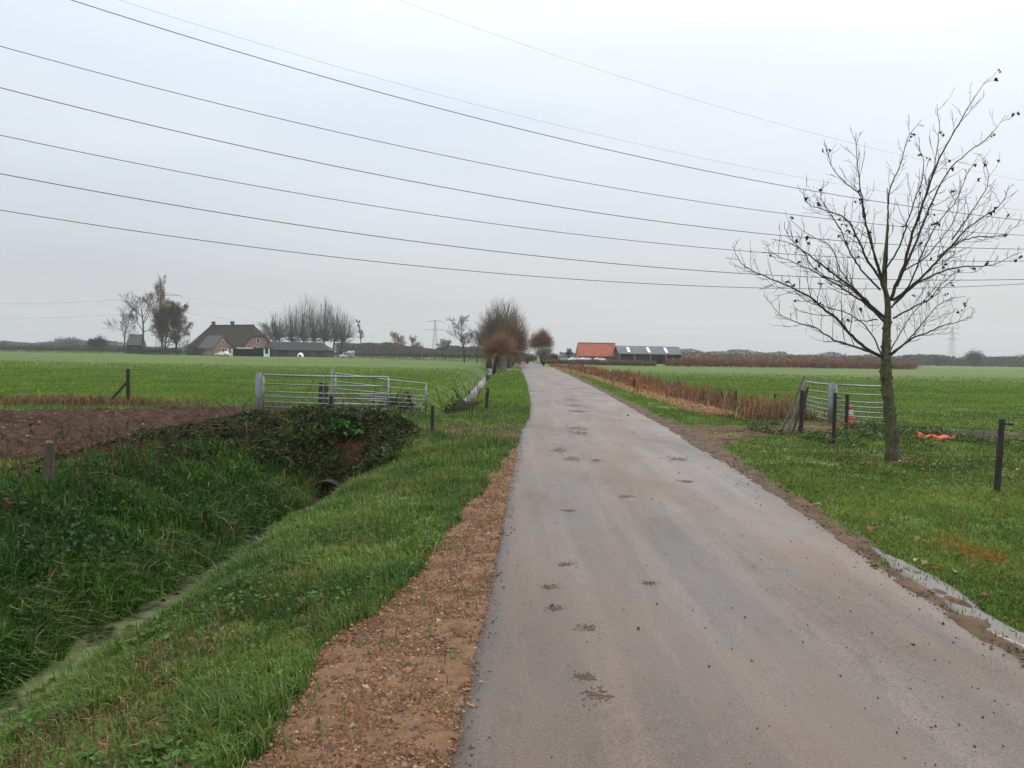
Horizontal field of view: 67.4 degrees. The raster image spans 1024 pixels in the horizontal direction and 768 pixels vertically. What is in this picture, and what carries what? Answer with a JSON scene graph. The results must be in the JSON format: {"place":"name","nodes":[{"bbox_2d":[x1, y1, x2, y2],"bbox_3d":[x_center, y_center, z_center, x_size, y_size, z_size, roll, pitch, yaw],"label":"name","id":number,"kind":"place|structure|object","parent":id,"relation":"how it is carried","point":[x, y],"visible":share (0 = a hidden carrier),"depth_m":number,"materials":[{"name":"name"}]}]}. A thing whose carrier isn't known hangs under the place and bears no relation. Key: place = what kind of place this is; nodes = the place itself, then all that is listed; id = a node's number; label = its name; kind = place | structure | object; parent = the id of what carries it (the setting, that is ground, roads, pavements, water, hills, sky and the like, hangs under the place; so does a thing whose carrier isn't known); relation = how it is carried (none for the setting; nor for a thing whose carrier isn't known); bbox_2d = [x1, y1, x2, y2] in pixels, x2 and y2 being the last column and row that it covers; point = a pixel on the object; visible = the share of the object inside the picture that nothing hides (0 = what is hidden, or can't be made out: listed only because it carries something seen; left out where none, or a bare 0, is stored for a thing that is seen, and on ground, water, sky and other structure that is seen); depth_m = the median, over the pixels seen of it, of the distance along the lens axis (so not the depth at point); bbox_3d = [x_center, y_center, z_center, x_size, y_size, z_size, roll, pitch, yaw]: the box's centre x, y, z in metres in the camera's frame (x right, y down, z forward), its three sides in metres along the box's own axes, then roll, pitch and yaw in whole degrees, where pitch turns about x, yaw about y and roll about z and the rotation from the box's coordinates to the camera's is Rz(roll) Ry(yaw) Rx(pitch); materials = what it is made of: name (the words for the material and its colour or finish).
{"place":"outdoors","nodes":[
{"label":"outdoors","id":0,"kind":"place"},
{"bbox_2d":[0,405,289,460],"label":"ploughed field","id":1,"kind":"structure","parent":0,"point":[172,416],"depth_m":16.77,"materials":[{"name":"soil"}]},
{"bbox_2d":[1,406,278,451],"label":"soil clods","id":2,"kind":"object","parent":1,"relation":"on","point":[39,422],"visible":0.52,"depth_m":16.81,"materials":[{"name":"soil"}]},
{"bbox_2d":[0,494,331,728],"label":"water","id":3,"kind":"structure","parent":0,"point":[142,611],"depth_m":7.22,"materials":[{"name":"liquid"}]},
{"bbox_2d":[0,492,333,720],"bbox_3d":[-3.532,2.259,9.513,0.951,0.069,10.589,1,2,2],"label":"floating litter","id":4,"kind":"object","parent":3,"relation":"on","point":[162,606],"visible":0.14,"depth_m":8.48,"materials":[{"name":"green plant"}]},
{"bbox_2d":[380,424,524,437],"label":"dirt driveway","id":5,"kind":"structure","parent":0,"point":[492,431],"depth_m":16.94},
{"bbox_2d":[442,368,491,412],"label":"water","id":6,"kind":"structure","parent":0,"point":[474,392],"depth_m":59.03,"materials":[{"name":"grey liquid"}]},
{"bbox_2d":[0,87,1002,248],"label":"power cable","id":7,"kind":"object","parent":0,"point":[457,189],"visible":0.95,"depth_m":83.02,"materials":[{"name":"metal"}]},
{"bbox_2d":[0,135,1005,261],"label":"power cable","id":8,"kind":"object","parent":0,"point":[444,216],"visible":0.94,"depth_m":86.70,"materials":[{"name":"metal"}]},
{"bbox_2d":[0,210,1016,288],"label":"power cable","id":9,"kind":"object","parent":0,"point":[446,268],"visible":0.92,"depth_m":85.87,"materials":[{"name":"metal"}]},
{"bbox_2d":[0,349,1023,767],"bbox_3d":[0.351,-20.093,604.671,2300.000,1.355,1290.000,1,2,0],"label":"ground","id":10,"kind":"structure","parent":0,"point":[932,371],"depth_m":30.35,"materials":[{"name":"green plant"}]},
{"bbox_2d":[44,440,54,482],"bbox_3d":[-5.596,1.126,9.287,0.114,0.887,0.106,1,2,0],"label":"fence post","id":11,"kind":"object","parent":10,"relation":"on","point":[49,452],"visible":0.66,"depth_m":9.24,"materials":[{"name":"grey wood"}]},
{"bbox_2d":[0,340,125,350],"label":"treeline","id":12,"kind":"object","parent":10,"relation":"on","point":[10,343],"visible":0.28,"depth_m":635.22,"materials":[{"name":"grey plant"}]},
{"bbox_2d":[48,336,87,345],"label":"tree","id":13,"kind":"object","parent":10,"relation":"on","point":[72,341],"visible":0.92,"depth_m":517.27,"materials":[{"name":"grey plant"}]},
{"bbox_2d":[0,416,186,531],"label":"dry weeds","id":14,"kind":"object","parent":10,"relation":"on","point":[90,430],"visible":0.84,"depth_m":10.74,"materials":[{"name":"plant"}]},
{"bbox_2d":[0,343,188,352],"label":"treeline","id":15,"kind":"object","parent":10,"relation":"on","point":[42,346],"visible":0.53,"depth_m":418.03,"materials":[{"name":"grey plant"}]},
{"bbox_2d":[82,335,109,350],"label":"tree","id":16,"kind":"object","parent":10,"relation":"on","point":[97,341],"visible":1,"depth_m":328.14,"materials":[{"name":"grey plant"}]},
{"bbox_2d":[0,347,192,354],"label":"hedge","id":17,"kind":"object","parent":10,"relation":"on","point":[59,351],"visible":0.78,"depth_m":249.97,"materials":[{"name":"green plant"}]},
{"bbox_2d":[110,368,129,401],"bbox_3d":[-11.919,0.158,23.175,0.718,1.257,0.118,0,2,-32],"label":"fence post","id":18,"kind":"object","parent":10,"relation":"on","point":[127,383],"visible":0.79,"depth_m":23.27,"materials":[{"name":"brown wood"}]},
{"bbox_2d":[102,307,138,353],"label":"bare tree","id":19,"kind":"object","parent":10,"relation":"on","point":[129,315],"visible":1,"depth_m":261.53,"materials":[{"name":"grey plant"}]},
{"bbox_2d":[0,391,252,407],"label":"dry weeds","id":20,"kind":"object","parent":10,"relation":"on","point":[88,399],"visible":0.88,"depth_m":22.93,"materials":[{"name":"brown plant"}]},
{"bbox_2d":[115,291,156,353],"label":"bare tree","id":21,"kind":"object","parent":10,"relation":"on","point":[148,299],"visible":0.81,"depth_m":266.27,"materials":[{"name":"grey plant"}]},
{"bbox_2d":[125,334,146,353],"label":"tall shed","id":22,"kind":"structure","parent":10,"relation":"on","point":[134,341],"depth_m":282.70,"materials":[{"name":"grey metal"}]},
{"bbox_2d":[0,423,313,621],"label":"undergrowth","id":23,"kind":"object","parent":10,"relation":"on","point":[59,532],"visible":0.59,"depth_m":8.49,"materials":[{"name":"green plant"}]},
{"bbox_2d":[151,274,171,353],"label":"columnar poplar","id":24,"kind":"object","parent":10,"relation":"on","point":[159,294],"visible":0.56,"depth_m":256.20,"materials":[{"name":"brown plant"}]},
{"bbox_2d":[141,348,182,354],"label":"hedge","id":25,"kind":"object","parent":10,"relation":"on","point":[156,350],"visible":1,"depth_m":244.84,"materials":[{"name":"green plant"}]},
{"bbox_2d":[143,286,181,346],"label":"lattice pylon","id":26,"kind":"object","parent":10,"relation":"on","point":[163,287],"visible":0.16,"depth_m":428.70,"materials":[{"name":"metal"}]},
{"bbox_2d":[149,303,187,353],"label":"russet tree","id":27,"kind":"object","parent":10,"relation":"on","point":[168,330],"visible":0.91,"depth_m":248.15,"materials":[{"name":"brown plant"}]},
{"bbox_2d":[148,299,194,353],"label":"russet tree","id":28,"kind":"object","parent":10,"relation":"on","point":[178,320],"visible":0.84,"depth_m":249.04,"materials":[{"name":"brown plant"}]},
{"bbox_2d":[0,457,364,724],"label":"tussock grass","id":29,"kind":"structure","parent":10,"relation":"on","point":[87,623],"depth_m":7.83,"materials":[{"name":"green plant"}]},
{"bbox_2d":[183,348,201,355],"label":"hedge","id":30,"kind":"object","parent":10,"relation":"on","point":[198,351],"visible":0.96,"depth_m":242.07,"materials":[{"name":"green plant"}]},
{"bbox_2d":[198,335,232,355],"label":"outbuilding","id":31,"kind":"structure","parent":10,"relation":"on","point":[210,345],"depth_m":241.06,"materials":[{"name":"red brick"}]},
{"bbox_2d":[186,321,269,354],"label":"farmhouse","id":32,"kind":"object","parent":10,"relation":"on","point":[245,336],"visible":0.52,"depth_m":255.87,"materials":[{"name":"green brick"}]},
{"bbox_2d":[0,377,461,511],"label":"bramble undergrowth","id":33,"kind":"object","parent":10,"relation":"on","point":[249,427],"visible":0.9,"depth_m":14.71,"materials":[{"name":"green plant"}]},
{"bbox_2d":[227,347,273,356],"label":"carport","id":34,"kind":"object","parent":10,"relation":"on","point":[266,352],"visible":0.86,"depth_m":241.74,"materials":[{"name":"white paint"}]},
{"bbox_2d":[5,443,514,767],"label":"undergrowth","id":35,"kind":"object","parent":10,"relation":"on","point":[93,753],"visible":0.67,"depth_m":4.99,"materials":[{"name":"green plant"}]},
{"bbox_2d":[264,310,289,341],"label":"bare tree","id":36,"kind":"object","parent":10,"relation":"on","point":[276,335],"visible":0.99,"depth_m":282.84,"materials":[{"name":"plant"}]},
{"bbox_2d":[276,302,306,341],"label":"bare tree","id":37,"kind":"object","parent":10,"relation":"on","point":[292,332],"visible":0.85,"depth_m":287.96,"materials":[{"name":"plant"}]},
{"bbox_2d":[265,342,335,356],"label":"barn","id":38,"kind":"structure","parent":10,"relation":"on","point":[295,349],"depth_m":253.83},
{"bbox_2d":[291,293,316,341],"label":"bare tree","id":39,"kind":"object","parent":10,"relation":"on","point":[302,333],"visible":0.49,"depth_m":292.85,"materials":[{"name":"plant"}]},
{"bbox_2d":[297,292,328,341],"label":"bare tree","id":40,"kind":"object","parent":10,"relation":"on","point":[313,334],"visible":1,"depth_m":282.94,"materials":[{"name":"plant"}]},
{"bbox_2d":[255,372,388,411],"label":"field gate","id":41,"kind":"structure","parent":10,"relation":"on","point":[258,380],"depth_m":19.85,"materials":[{"name":"metal"}]},
{"bbox_2d":[306,295,337,343],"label":"bare tree","id":42,"kind":"object","parent":10,"relation":"on","point":[327,321],"visible":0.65,"depth_m":287.44,"materials":[{"name":"plant"}]},
{"bbox_2d":[318,382,327,404],"bbox_3d":[-6.048,0.390,24.625,0.235,0.920,0.236,2,2,20],"label":"fence post","id":43,"kind":"object","parent":10,"relation":"on","point":[321,391],"visible":0.59,"depth_m":24.54,"materials":[{"name":"grey wood"}]},
{"bbox_2d":[312,477,341,489],"bbox_3d":[-3.476,2.055,15.839,0.596,0.596,3.000,1,2,0],"label":"culvert","id":44,"kind":"object","parent":10,"relation":"on","point":[333,481],"visible":0.1,"depth_m":14.45,"materials":[{"name":"concrete"}]},
{"bbox_2d":[280,432,381,498],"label":"bare bank","id":45,"kind":"structure","parent":10,"relation":"on","point":[352,442],"depth_m":15.20,"materials":[{"name":"soil"}]},
{"bbox_2d":[299,418,366,436],"bbox_3d":[-3.619,0.886,15.641,1.520,0.412,0.995,1,2,0],"label":"broadleaf plant","id":46,"kind":"object","parent":45,"relation":"on","point":[350,427],"visible":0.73,"depth_m":15.47,"materials":[{"name":"green plant"}]},
{"bbox_2d":[322,299,350,348],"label":"bare tree","id":47,"kind":"object","parent":10,"relation":"on","point":[334,322],"visible":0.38,"depth_m":293.26,"materials":[{"name":"plant"}]},
{"bbox_2d":[328,308,360,353],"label":"bare tree","id":48,"kind":"object","parent":10,"relation":"on","point":[342,334],"visible":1,"depth_m":282.88,"materials":[{"name":"plant"}]},
{"bbox_2d":[330,369,426,411],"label":"field gate","id":49,"kind":"structure","parent":10,"relation":"on","point":[335,388],"depth_m":24.65,"materials":[{"name":"metal"}]},
{"bbox_2d":[243,443,521,767],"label":"gravel shoulder","id":50,"kind":"object","parent":10,"relation":"on","point":[444,737],"visible":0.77,"depth_m":4.04,"materials":[{"name":"brown gravel"}]},
{"bbox_2d":[391,331,405,357],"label":"bare tree","id":51,"kind":"object","parent":10,"relation":"on","point":[394,336],"visible":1,"depth_m":299.62,"materials":[{"name":"grey plant"}]},
{"bbox_2d":[334,342,492,357],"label":"treeline","id":52,"kind":"object","parent":10,"relation":"on","point":[385,348],"visible":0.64,"depth_m":415.02,"materials":[{"name":"grey plant"}]},
{"bbox_2d":[333,352,494,361],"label":"hedge","id":53,"kind":"object","parent":10,"relation":"on","point":[402,357],"visible":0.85,"depth_m":207.11,"materials":[{"name":"brown plant"}]},
{"bbox_2d":[409,334,423,357],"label":"bare tree","id":54,"kind":"object","parent":10,"relation":"on","point":[413,340],"visible":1,"depth_m":298.61,"materials":[{"name":"plant"}]},
{"bbox_2d":[359,378,483,414],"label":"bramble undergrowth","id":55,"kind":"object","parent":10,"relation":"on","point":[460,405],"visible":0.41,"depth_m":24.92,"materials":[{"name":"brown plant"}]},
{"bbox_2d":[430,406,433,432],"bbox_3d":[-1.691,0.826,16.331,0.078,0.746,0.084,1,2,0],"label":"fence post","id":56,"kind":"object","parent":10,"relation":"on","point":[432,416],"visible":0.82,"depth_m":16.29,"materials":[{"name":"brown wood"}]},
{"bbox_2d":[435,339,451,357],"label":"bare tree","id":57,"kind":"object","parent":10,"relation":"on","point":[446,344],"visible":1,"depth_m":238.73,"materials":[{"name":"plant"}]},
{"bbox_2d":[446,314,474,361],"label":"bare tree","id":58,"kind":"object","parent":10,"relation":"on","point":[462,339],"visible":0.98,"depth_m":168.87,"materials":[{"name":"grey plant"}]},
{"bbox_2d":[478,329,518,375],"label":"pollard willow","id":59,"kind":"object","parent":10,"relation":"on","point":[500,348],"visible":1,"depth_m":78.62,"materials":[{"name":"brown plant"}]},
{"bbox_2d":[469,292,530,369],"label":"willow","id":60,"kind":"object","parent":10,"relation":"on","point":[491,322],"visible":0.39,"depth_m":115.05,"materials":[{"name":"brown plant"}]},
{"bbox_2d":[489,312,538,367],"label":"brown willow","id":61,"kind":"object","parent":10,"relation":"on","point":[521,340],"visible":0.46,"depth_m":106.28,"materials":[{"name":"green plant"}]},
{"bbox_2d":[529,327,554,363],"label":"copper tree","id":62,"kind":"object","parent":10,"relation":"on","point":[542,339],"visible":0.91,"depth_m":170.90,"materials":[{"name":"brown plant"}]},
{"bbox_2d":[533,345,554,365],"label":"willow bush","id":63,"kind":"object","parent":10,"relation":"on","point":[545,352],"visible":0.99,"depth_m":127.44,"materials":[{"name":"green plant"}]},
{"bbox_2d":[548,366,627,400],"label":"muddy verge","id":64,"kind":"structure","parent":10,"relation":"on","point":[602,390],"depth_m":42.67,"materials":[{"name":"brown soil"}]},
{"bbox_2d":[575,342,614,360],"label":"tiled barn","id":65,"kind":"structure","parent":10,"relation":"on","point":[594,350],"depth_m":229.37,"materials":[{"name":"orange tile"}]},
{"bbox_2d":[545,358,656,365],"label":"hedge","id":66,"kind":"object","parent":10,"relation":"on","point":[581,361],"visible":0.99,"depth_m":160.84,"materials":[{"name":"brown plant"}]},
{"bbox_2d":[613,346,682,363],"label":"open barn","id":67,"kind":"structure","parent":10,"relation":"on","point":[647,353],"depth_m":222.87,"materials":[{"name":"white paint"}]},
{"bbox_2d":[550,363,827,420],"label":"reeds","id":68,"kind":"object","parent":10,"relation":"on","point":[779,409],"visible":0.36,"depth_m":30.84,"materials":[{"name":"brown plant"}]},
{"bbox_2d":[682,352,880,362],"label":"hedge","id":69,"kind":"object","parent":10,"relation":"on","point":[784,357],"visible":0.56,"depth_m":238.54,"materials":[{"name":"brown plant"}]},
{"bbox_2d":[559,348,1023,365],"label":"treeline","id":70,"kind":"object","parent":10,"relation":"on","point":[735,351],"visible":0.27,"depth_m":695.50,"materials":[{"name":"grey plant"}]},
{"bbox_2d":[779,376,804,433],"bbox_3d":[6.565,0.499,17.994,0.050,1.386,1.264,3,3,45],"label":"leaning plank","id":71,"kind":"object","parent":10,"relation":"on","point":[793,402],"visible":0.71,"depth_m":18.00,"materials":[{"name":"grey wood"}]},
{"bbox_2d":[662,357,921,368],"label":"hedge","id":72,"kind":"object","parent":10,"relation":"on","point":[718,362],"visible":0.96,"depth_m":170.50,"materials":[{"name":"brown plant"}]},
{"bbox_2d":[799,390,804,432],"bbox_3d":[6.829,0.726,18.108,0.100,1.175,0.105,1,2,0],"label":"fence post","id":73,"kind":"object","parent":10,"relation":"on","point":[801,416],"visible":0.82,"depth_m":18.07,"materials":[{"name":"brown wood"}]},
{"bbox_2d":[803,381,834,423],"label":"field gate","id":74,"kind":"structure","parent":10,"relation":"on","point":[830,401],"depth_m":20.99,"materials":[{"name":"metal"}]},
{"bbox_2d":[620,400,1023,667],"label":"muddy verge","id":75,"kind":"structure","parent":10,"relation":"on","point":[972,626],"depth_m":7.67,"materials":[{"name":"soil"}]},
{"bbox_2d":[831,392,840,443],"bbox_3d":[6.616,0.781,15.673,0.152,1.223,0.075,2,2,25],"label":"fence post","id":76,"kind":"object","parent":10,"relation":"on","point":[835,397],"visible":0.89,"depth_m":15.65,"materials":[{"name":"brown wood"}]},
{"bbox_2d":[844,394,848,428],"bbox_3d":[8.448,0.765,19.385,0.082,1.021,0.081,3,3,38],"label":"fence post","id":77,"kind":"object","parent":10,"relation":"on","point":[846,420],"visible":0.84,"depth_m":19.35,"materials":[{"name":"grey wood"}]},
{"bbox_2d":[833,384,893,424],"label":"field gate","id":78,"kind":"structure","parent":10,"relation":"on","point":[837,385],"depth_m":19.97,"materials":[{"name":"metal"}]},
{"bbox_2d":[707,422,1023,605],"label":"fallen leaves","id":79,"kind":"object","parent":10,"relation":"on","point":[915,537],"visible":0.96,"depth_m":10.79,"materials":[{"name":"brown plant"}]},
{"bbox_2d":[727,69,1022,462],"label":"young tree","id":80,"kind":"object","parent":10,"relation":"on","point":[891,439],"visible":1,"depth_m":12.98,"materials":[{"name":"brown plant"}]},
{"bbox_2d":[741,417,1023,448],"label":"undergrowth","id":81,"kind":"object","parent":10,"relation":"on","point":[862,432],"visible":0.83,"depth_m":16.71,"materials":[{"name":"green plant"}]},
{"bbox_2d":[913,432,954,437],"bbox_3d":[9.239,1.111,16.762,0.849,0.122,0.272,1,2,4],"label":"barrier strip","id":82,"kind":"object","parent":10,"relation":"on","point":[941,436],"visible":0.77,"depth_m":16.72,"materials":[{"name":"orange plastic"}]},
{"bbox_2d":[930,358,951,365],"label":"tree","id":83,"kind":"object","parent":10,"relation":"on","point":[938,361],"visible":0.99,"depth_m":427.47,"materials":[{"name":"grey plant"}]},
{"bbox_2d":[871,546,1023,650],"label":"puddle","id":84,"kind":"object","parent":10,"relation":"on","point":[975,612],"visible":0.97,"depth_m":5.53,"materials":[{"name":"grey liquid"}]},
{"bbox_2d":[946,327,959,355],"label":"lattice pylon","id":85,"kind":"object","parent":10,"relation":"on","point":[951,328],"visible":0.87,"depth_m":897.70,"materials":[{"name":"metal"}]},
{"bbox_2d":[892,354,1023,366],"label":"treeline","id":86,"kind":"object","parent":10,"relation":"on","point":[1002,362],"visible":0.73,"depth_m":467.17,"materials":[{"name":"grey plant"}]},
{"bbox_2d":[903,428,1023,439],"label":"trodden soil","id":87,"kind":"structure","parent":10,"relation":"on","point":[994,433],"depth_m":18.55,"materials":[{"name":"brown soil"}]},
{"bbox_2d":[962,346,987,366],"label":"tree","id":88,"kind":"object","parent":10,"relation":"on","point":[974,358],"visible":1,"depth_m":419.10,"materials":[{"name":"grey plant"}]},
{"bbox_2d":[993,418,1012,491],"bbox_3d":[6.502,1.027,10.166,0.193,1.145,0.071,2,2,14],"label":"fence post","id":89,"kind":"object","parent":10,"relation":"on","point":[999,455],"visible":0.89,"depth_m":10.15,"materials":[{"name":"brown wood"}]},
{"bbox_2d":[0,173,1023,279],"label":"power cable","id":90,"kind":"object","parent":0,"point":[431,243],"visible":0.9,"depth_m":82.50,"materials":[{"name":"metal"}]},
{"bbox_2d":[0,46,1023,235],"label":"power cable","id":91,"kind":"object","parent":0,"point":[450,156],"visible":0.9,"depth_m":85.65,"materials":[{"name":"metal"}]},
{"bbox_2d":[0,0,1023,361],"label":"sky","id":92,"kind":"structure","parent":0,"point":[828,68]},
{"bbox_2d":[72,0,1023,220],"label":"power cable","id":93,"kind":"object","parent":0,"point":[507,125],"visible":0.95,"depth_m":84.23,"materials":[{"name":"metal"}]},
{"bbox_2d":[120,0,1023,210],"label":"power cable","id":94,"kind":"object","parent":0,"point":[514,114],"visible":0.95,"depth_m":92.08,"materials":[{"name":"metal"}]},
{"bbox_2d":[553,366,742,417],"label":"dry grass","id":95,"kind":"structure","parent":0,"point":[685,405],"depth_m":28.50,"materials":[{"name":"beige plant"}]},
{"bbox_2d":[400,0,1021,180],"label":"power cable","id":96,"kind":"object","parent":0,"point":[704,102],"visible":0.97,"depth_m":103.46,"materials":[{"name":"metal"}]},
{"bbox_2d":[449,362,1023,767],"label":"road","id":97,"kind":"structure","parent":0,"point":[532,713],"depth_m":4.62,"materials":[{"name":"grey asphalt"}]},
{"bbox_2d":[568,669,605,684],"bbox_3d":[0.386,1.533,4.010,0.198,0.020,0.198,1,2,0],"label":"mud patch","id":98,"kind":"object","parent":97,"relation":"on","point":[586,676],"visible":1,"depth_m":4.01,"materials":[{"name":"soil"}]},
{"bbox_2d":[572,623,602,633],"bbox_3d":[0.467,1.506,4.729,0.218,0.020,0.218,1,2,0],"label":"mud patch","id":99,"kind":"object","parent":97,"relation":"on","point":[585,626],"visible":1,"depth_m":4.73,"materials":[{"name":"brown soil"}]},
{"bbox_2d":[573,685,622,706],"bbox_3d":[0.416,1.541,3.787,0.258,0.022,0.258,1,2,0],"label":"mud patch","id":100,"kind":"object","parent":97,"relation":"on","point":[597,694],"visible":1,"depth_m":3.78,"materials":[{"name":"soil"}]},
{"bbox_2d":[489,378,1022,765],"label":"mud crumbs","id":101,"kind":"object","parent":97,"relation":"on","point":[813,608],"visible":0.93,"depth_m":4.89,"materials":[{"name":"soil"}]},
{"bbox_2d":[682,422,884,444],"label":"dirt driveway","id":102,"kind":"structure","parent":0,"point":[723,437],"depth_m":17.89,"materials":[{"name":"brown soil"}]},
{"bbox_2d":[785,382,807,434],"bbox_3d":[6.667,0.585,18.011,0.050,1.232,1.489,3,3,37],"label":"leaning plank","id":103,"kind":"object","parent":102,"relation":"on","point":[796,408],"visible":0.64,"depth_m":17.94,"materials":[{"name":"grey wood"}]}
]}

